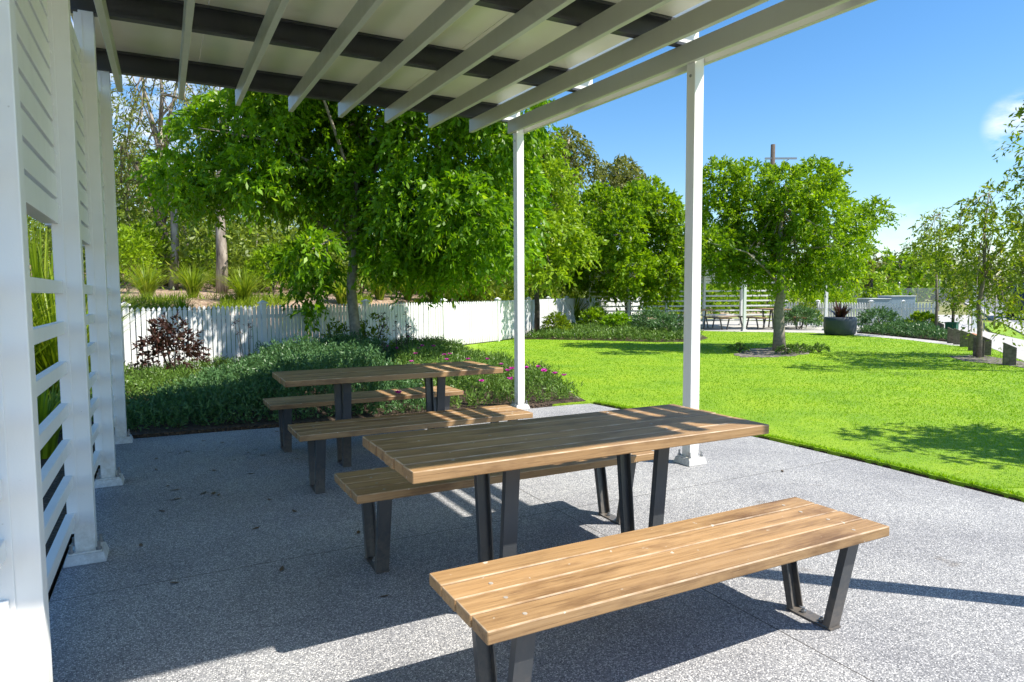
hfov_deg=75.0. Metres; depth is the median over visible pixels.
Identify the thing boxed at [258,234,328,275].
shrub
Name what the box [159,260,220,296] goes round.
grass tussock
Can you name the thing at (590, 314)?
shrub
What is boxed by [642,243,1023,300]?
distant wood
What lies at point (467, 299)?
grass tussock
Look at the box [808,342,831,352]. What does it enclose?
ground plant
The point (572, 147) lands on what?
gum tree
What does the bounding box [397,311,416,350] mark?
weed
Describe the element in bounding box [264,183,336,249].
woodland tree
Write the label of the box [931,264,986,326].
street tree
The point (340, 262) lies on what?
shrub
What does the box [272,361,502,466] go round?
picnic table
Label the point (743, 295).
picnic shelter
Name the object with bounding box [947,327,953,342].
bollard
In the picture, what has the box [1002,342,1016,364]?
bollard
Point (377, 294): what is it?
grass tussock
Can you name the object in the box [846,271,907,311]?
round tree
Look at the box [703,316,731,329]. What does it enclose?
bench
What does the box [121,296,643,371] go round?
picket fence
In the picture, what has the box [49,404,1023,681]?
terrace
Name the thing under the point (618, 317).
shrub
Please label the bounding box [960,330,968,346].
bollard
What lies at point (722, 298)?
shrub
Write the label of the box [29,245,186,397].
grass tussock
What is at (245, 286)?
grass tussock
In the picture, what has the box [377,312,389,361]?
weed
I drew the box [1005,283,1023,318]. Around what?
parked car
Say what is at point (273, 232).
woodland tree
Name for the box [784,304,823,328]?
shrub
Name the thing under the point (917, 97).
sky
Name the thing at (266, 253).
shrub
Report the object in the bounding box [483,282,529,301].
grass tussock
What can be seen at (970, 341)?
bollard
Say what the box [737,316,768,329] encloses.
bench
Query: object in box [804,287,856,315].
shrub
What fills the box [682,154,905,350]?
lawn tree
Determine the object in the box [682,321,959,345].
path
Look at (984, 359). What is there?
mulch strip
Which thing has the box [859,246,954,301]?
spreading tree
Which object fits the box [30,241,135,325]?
grass tussock
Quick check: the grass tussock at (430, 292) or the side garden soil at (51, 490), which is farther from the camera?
the grass tussock at (430, 292)
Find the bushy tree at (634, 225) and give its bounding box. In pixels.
[544,174,719,314]
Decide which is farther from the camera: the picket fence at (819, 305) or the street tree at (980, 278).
the picket fence at (819, 305)
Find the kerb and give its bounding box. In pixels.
[964,302,1023,334]
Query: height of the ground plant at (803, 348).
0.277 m
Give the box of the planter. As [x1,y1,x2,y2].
[823,316,856,335]
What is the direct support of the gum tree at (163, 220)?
on the embankment
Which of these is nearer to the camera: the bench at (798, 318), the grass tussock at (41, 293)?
the grass tussock at (41, 293)
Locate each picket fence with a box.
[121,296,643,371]
[785,300,870,326]
[869,300,935,325]
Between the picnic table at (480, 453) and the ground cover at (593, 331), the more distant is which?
the ground cover at (593, 331)
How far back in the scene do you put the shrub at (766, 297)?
33.90 m
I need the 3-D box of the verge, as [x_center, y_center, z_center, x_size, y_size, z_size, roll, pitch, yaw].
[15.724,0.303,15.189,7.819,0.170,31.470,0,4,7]
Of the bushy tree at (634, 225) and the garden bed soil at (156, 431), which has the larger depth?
the bushy tree at (634, 225)
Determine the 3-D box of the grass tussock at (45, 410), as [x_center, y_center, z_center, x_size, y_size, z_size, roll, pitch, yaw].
[-4.063,0.619,5.760,1.052,0.755,1.188,-2,5,-27]
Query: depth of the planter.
21.05 m
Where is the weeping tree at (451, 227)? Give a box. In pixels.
[125,88,564,339]
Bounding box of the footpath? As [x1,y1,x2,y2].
[930,315,1023,360]
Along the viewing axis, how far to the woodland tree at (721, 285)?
49.85 m
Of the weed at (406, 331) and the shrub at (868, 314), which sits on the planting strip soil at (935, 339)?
the shrub at (868, 314)
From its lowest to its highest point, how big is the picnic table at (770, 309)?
0.762 m
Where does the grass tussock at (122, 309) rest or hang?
on the garden bed soil at (156, 431)
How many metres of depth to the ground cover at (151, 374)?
9.96 m
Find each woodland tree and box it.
[84,133,169,253]
[114,154,191,248]
[123,159,216,269]
[207,168,289,247]
[233,219,300,243]
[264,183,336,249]
[706,271,736,311]
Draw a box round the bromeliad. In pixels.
[826,300,856,316]
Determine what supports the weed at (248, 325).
on the garden bed soil at (156, 431)
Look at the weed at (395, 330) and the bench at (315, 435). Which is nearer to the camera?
the bench at (315, 435)
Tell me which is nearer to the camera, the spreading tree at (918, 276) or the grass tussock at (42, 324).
the grass tussock at (42, 324)
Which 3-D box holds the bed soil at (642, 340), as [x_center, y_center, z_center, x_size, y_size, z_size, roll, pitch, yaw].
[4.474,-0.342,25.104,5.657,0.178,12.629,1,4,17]
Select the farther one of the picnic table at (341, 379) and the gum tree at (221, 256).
the gum tree at (221, 256)
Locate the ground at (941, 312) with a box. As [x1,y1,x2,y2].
[49,292,1006,600]
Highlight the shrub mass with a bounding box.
[125,327,425,430]
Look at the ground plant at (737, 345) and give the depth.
15.34 m
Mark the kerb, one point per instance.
(991, 315)
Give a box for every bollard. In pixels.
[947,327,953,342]
[953,328,959,344]
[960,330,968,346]
[968,332,976,350]
[973,337,984,356]
[982,336,991,355]
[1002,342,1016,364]
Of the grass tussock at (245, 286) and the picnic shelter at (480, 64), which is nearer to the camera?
the picnic shelter at (480, 64)
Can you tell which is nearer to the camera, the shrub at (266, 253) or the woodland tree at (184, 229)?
the shrub at (266, 253)
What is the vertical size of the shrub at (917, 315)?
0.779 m
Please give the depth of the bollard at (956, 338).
17.28 m
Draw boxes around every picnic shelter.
[0,0,876,681]
[589,229,832,330]
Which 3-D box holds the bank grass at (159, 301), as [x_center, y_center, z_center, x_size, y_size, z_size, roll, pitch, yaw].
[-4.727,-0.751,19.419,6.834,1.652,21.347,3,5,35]
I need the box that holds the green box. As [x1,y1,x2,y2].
[944,322,959,329]
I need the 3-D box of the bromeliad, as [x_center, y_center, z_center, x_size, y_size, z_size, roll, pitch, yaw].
[10.615,-1.016,21.463,1.013,0.670,0.982,-2,5,-27]
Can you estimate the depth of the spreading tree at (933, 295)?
89.53 m
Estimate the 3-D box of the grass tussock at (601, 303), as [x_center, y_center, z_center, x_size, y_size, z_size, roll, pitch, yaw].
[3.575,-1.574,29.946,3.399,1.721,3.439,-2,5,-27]
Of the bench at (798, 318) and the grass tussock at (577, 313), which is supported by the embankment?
the grass tussock at (577, 313)
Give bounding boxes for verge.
[985,322,1023,339]
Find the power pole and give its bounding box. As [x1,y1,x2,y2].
[765,144,796,307]
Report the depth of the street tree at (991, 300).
25.57 m
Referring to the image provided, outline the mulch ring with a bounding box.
[734,347,810,357]
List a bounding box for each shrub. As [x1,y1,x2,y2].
[117,222,166,292]
[119,217,179,275]
[129,309,212,371]
[179,246,230,288]
[241,243,296,294]
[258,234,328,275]
[318,318,349,342]
[338,252,378,292]
[349,312,397,347]
[537,311,574,334]
[575,304,609,325]
[600,309,631,327]
[625,306,676,328]
[644,292,683,316]
[646,311,683,333]
[663,283,719,313]
[700,284,739,318]
[714,286,769,317]
[739,285,790,316]
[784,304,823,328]
[786,286,831,309]
[792,300,823,326]
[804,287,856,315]
[856,305,903,325]
[905,310,943,323]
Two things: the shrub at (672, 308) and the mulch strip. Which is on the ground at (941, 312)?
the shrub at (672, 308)
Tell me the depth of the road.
48.62 m
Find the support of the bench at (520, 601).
on the terrace
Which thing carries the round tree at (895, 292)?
on the paddock
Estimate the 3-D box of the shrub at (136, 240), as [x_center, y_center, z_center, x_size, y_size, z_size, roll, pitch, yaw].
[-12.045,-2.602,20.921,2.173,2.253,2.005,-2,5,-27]
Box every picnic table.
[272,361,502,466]
[362,404,768,562]
[682,308,715,329]
[753,308,790,327]
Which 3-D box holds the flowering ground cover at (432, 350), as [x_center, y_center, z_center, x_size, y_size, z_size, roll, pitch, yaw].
[-1.019,0.314,11.634,2.619,0.600,10.258,-1,4,-13]
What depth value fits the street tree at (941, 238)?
20.62 m
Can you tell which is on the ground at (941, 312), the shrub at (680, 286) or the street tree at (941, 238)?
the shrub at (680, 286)
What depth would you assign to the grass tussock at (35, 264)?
8.49 m
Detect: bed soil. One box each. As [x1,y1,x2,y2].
[58,370,585,442]
[524,335,707,341]
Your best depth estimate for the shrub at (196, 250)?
24.55 m
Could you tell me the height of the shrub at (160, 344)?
1.160 m
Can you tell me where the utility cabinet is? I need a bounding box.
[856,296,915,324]
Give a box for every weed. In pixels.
[231,318,251,358]
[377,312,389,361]
[393,315,410,354]
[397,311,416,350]
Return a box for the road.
[965,299,1023,325]
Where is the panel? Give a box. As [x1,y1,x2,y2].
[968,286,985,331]
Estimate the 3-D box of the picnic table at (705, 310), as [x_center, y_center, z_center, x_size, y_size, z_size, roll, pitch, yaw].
[7.072,-0.840,25.378,0.697,0.762,1.813,-1,4,-3]
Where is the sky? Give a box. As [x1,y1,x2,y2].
[30,0,1023,291]
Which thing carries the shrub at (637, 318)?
on the bed soil at (642, 340)
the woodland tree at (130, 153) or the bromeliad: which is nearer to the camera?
the bromeliad
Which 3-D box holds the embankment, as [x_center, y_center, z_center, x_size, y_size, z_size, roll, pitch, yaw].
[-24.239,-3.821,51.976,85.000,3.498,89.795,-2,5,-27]
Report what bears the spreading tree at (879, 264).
on the paddock
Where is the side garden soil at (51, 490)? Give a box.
[41,442,99,600]
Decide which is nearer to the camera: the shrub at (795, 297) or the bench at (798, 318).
the bench at (798, 318)
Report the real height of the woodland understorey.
11.755 m
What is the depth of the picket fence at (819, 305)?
26.34 m
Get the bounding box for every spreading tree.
[837,252,925,300]
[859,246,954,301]
[913,263,991,301]
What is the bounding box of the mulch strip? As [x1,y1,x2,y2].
[947,355,1023,367]
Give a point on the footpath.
(997, 343)
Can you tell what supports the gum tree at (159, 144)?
on the embankment
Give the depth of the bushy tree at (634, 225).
26.08 m
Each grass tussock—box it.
[27,220,172,373]
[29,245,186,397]
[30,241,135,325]
[32,294,57,359]
[37,380,91,459]
[48,254,174,372]
[120,259,185,298]
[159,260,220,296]
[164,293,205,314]
[202,261,271,300]
[331,276,358,303]
[358,278,388,299]
[397,280,416,299]
[421,279,444,299]
[447,278,504,303]
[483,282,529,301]
[560,289,597,320]
[568,294,611,314]
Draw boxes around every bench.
[263,385,462,452]
[288,405,532,493]
[334,450,653,573]
[429,497,888,681]
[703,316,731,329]
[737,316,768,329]
[789,316,806,328]
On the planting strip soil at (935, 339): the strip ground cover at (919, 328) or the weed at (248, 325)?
the strip ground cover at (919, 328)
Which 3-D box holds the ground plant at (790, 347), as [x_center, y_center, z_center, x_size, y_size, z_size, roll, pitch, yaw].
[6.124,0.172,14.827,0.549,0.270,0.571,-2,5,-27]
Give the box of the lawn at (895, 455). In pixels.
[465,331,1023,501]
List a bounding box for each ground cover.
[37,354,238,433]
[386,333,582,407]
[524,318,703,341]
[856,317,947,339]
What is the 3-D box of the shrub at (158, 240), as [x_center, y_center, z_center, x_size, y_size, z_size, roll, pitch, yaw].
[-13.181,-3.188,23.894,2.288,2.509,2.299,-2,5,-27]
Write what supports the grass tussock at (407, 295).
on the embankment
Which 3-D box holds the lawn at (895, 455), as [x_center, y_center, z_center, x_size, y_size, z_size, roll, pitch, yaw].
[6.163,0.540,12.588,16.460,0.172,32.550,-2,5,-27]
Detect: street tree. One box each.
[899,207,963,325]
[910,178,1023,357]
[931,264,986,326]
[986,286,1013,327]
[992,100,1023,262]
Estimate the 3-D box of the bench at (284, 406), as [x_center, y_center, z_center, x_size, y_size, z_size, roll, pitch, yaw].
[-1.385,0.732,6.378,1.813,0.449,0.456,-2,5,-27]
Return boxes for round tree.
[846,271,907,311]
[878,283,915,301]
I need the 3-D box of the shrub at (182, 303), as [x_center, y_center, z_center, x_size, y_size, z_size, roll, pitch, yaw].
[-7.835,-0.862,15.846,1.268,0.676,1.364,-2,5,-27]
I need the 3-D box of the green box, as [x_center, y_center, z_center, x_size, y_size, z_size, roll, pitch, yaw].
[14.641,-0.453,22.216,0.358,0.355,0.358,-4,6,-44]
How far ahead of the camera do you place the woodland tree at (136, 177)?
32.75 m
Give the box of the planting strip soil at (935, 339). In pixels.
[857,332,946,341]
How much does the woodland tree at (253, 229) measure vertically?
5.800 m
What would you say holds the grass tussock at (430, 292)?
on the embankment
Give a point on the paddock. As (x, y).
(921, 302)
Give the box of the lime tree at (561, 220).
[486,129,609,331]
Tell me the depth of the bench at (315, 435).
4.92 m
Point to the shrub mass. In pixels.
(236, 386)
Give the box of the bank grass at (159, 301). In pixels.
[86,289,485,368]
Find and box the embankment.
[30,265,769,368]
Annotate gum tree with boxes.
[111,75,244,289]
[115,146,209,285]
[161,81,239,293]
[540,124,608,290]
[584,153,667,236]
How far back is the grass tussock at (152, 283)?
17.43 m
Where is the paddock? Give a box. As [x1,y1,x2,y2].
[661,299,932,320]
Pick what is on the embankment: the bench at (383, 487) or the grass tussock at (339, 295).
the grass tussock at (339, 295)
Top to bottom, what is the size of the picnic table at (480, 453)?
0.763 m
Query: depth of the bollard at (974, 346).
13.96 m
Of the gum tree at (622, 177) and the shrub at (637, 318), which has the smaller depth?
the shrub at (637, 318)
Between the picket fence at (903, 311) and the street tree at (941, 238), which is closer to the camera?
the street tree at (941, 238)
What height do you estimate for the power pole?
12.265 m
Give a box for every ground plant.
[726,342,750,351]
[775,344,799,353]
[787,342,810,352]
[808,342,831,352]
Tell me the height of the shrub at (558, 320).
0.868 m
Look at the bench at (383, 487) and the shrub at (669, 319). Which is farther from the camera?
the shrub at (669, 319)
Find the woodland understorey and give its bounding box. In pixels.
[27,98,720,317]
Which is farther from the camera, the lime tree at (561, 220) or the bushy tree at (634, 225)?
the bushy tree at (634, 225)
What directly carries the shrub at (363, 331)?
on the garden bed soil at (156, 431)
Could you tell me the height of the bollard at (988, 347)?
0.428 m
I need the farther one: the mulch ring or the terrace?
the mulch ring
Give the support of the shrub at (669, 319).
on the bed soil at (642, 340)
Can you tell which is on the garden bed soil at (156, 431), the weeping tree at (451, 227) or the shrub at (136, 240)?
the weeping tree at (451, 227)
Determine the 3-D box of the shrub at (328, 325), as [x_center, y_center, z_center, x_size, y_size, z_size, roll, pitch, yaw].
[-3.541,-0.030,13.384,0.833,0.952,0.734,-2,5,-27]

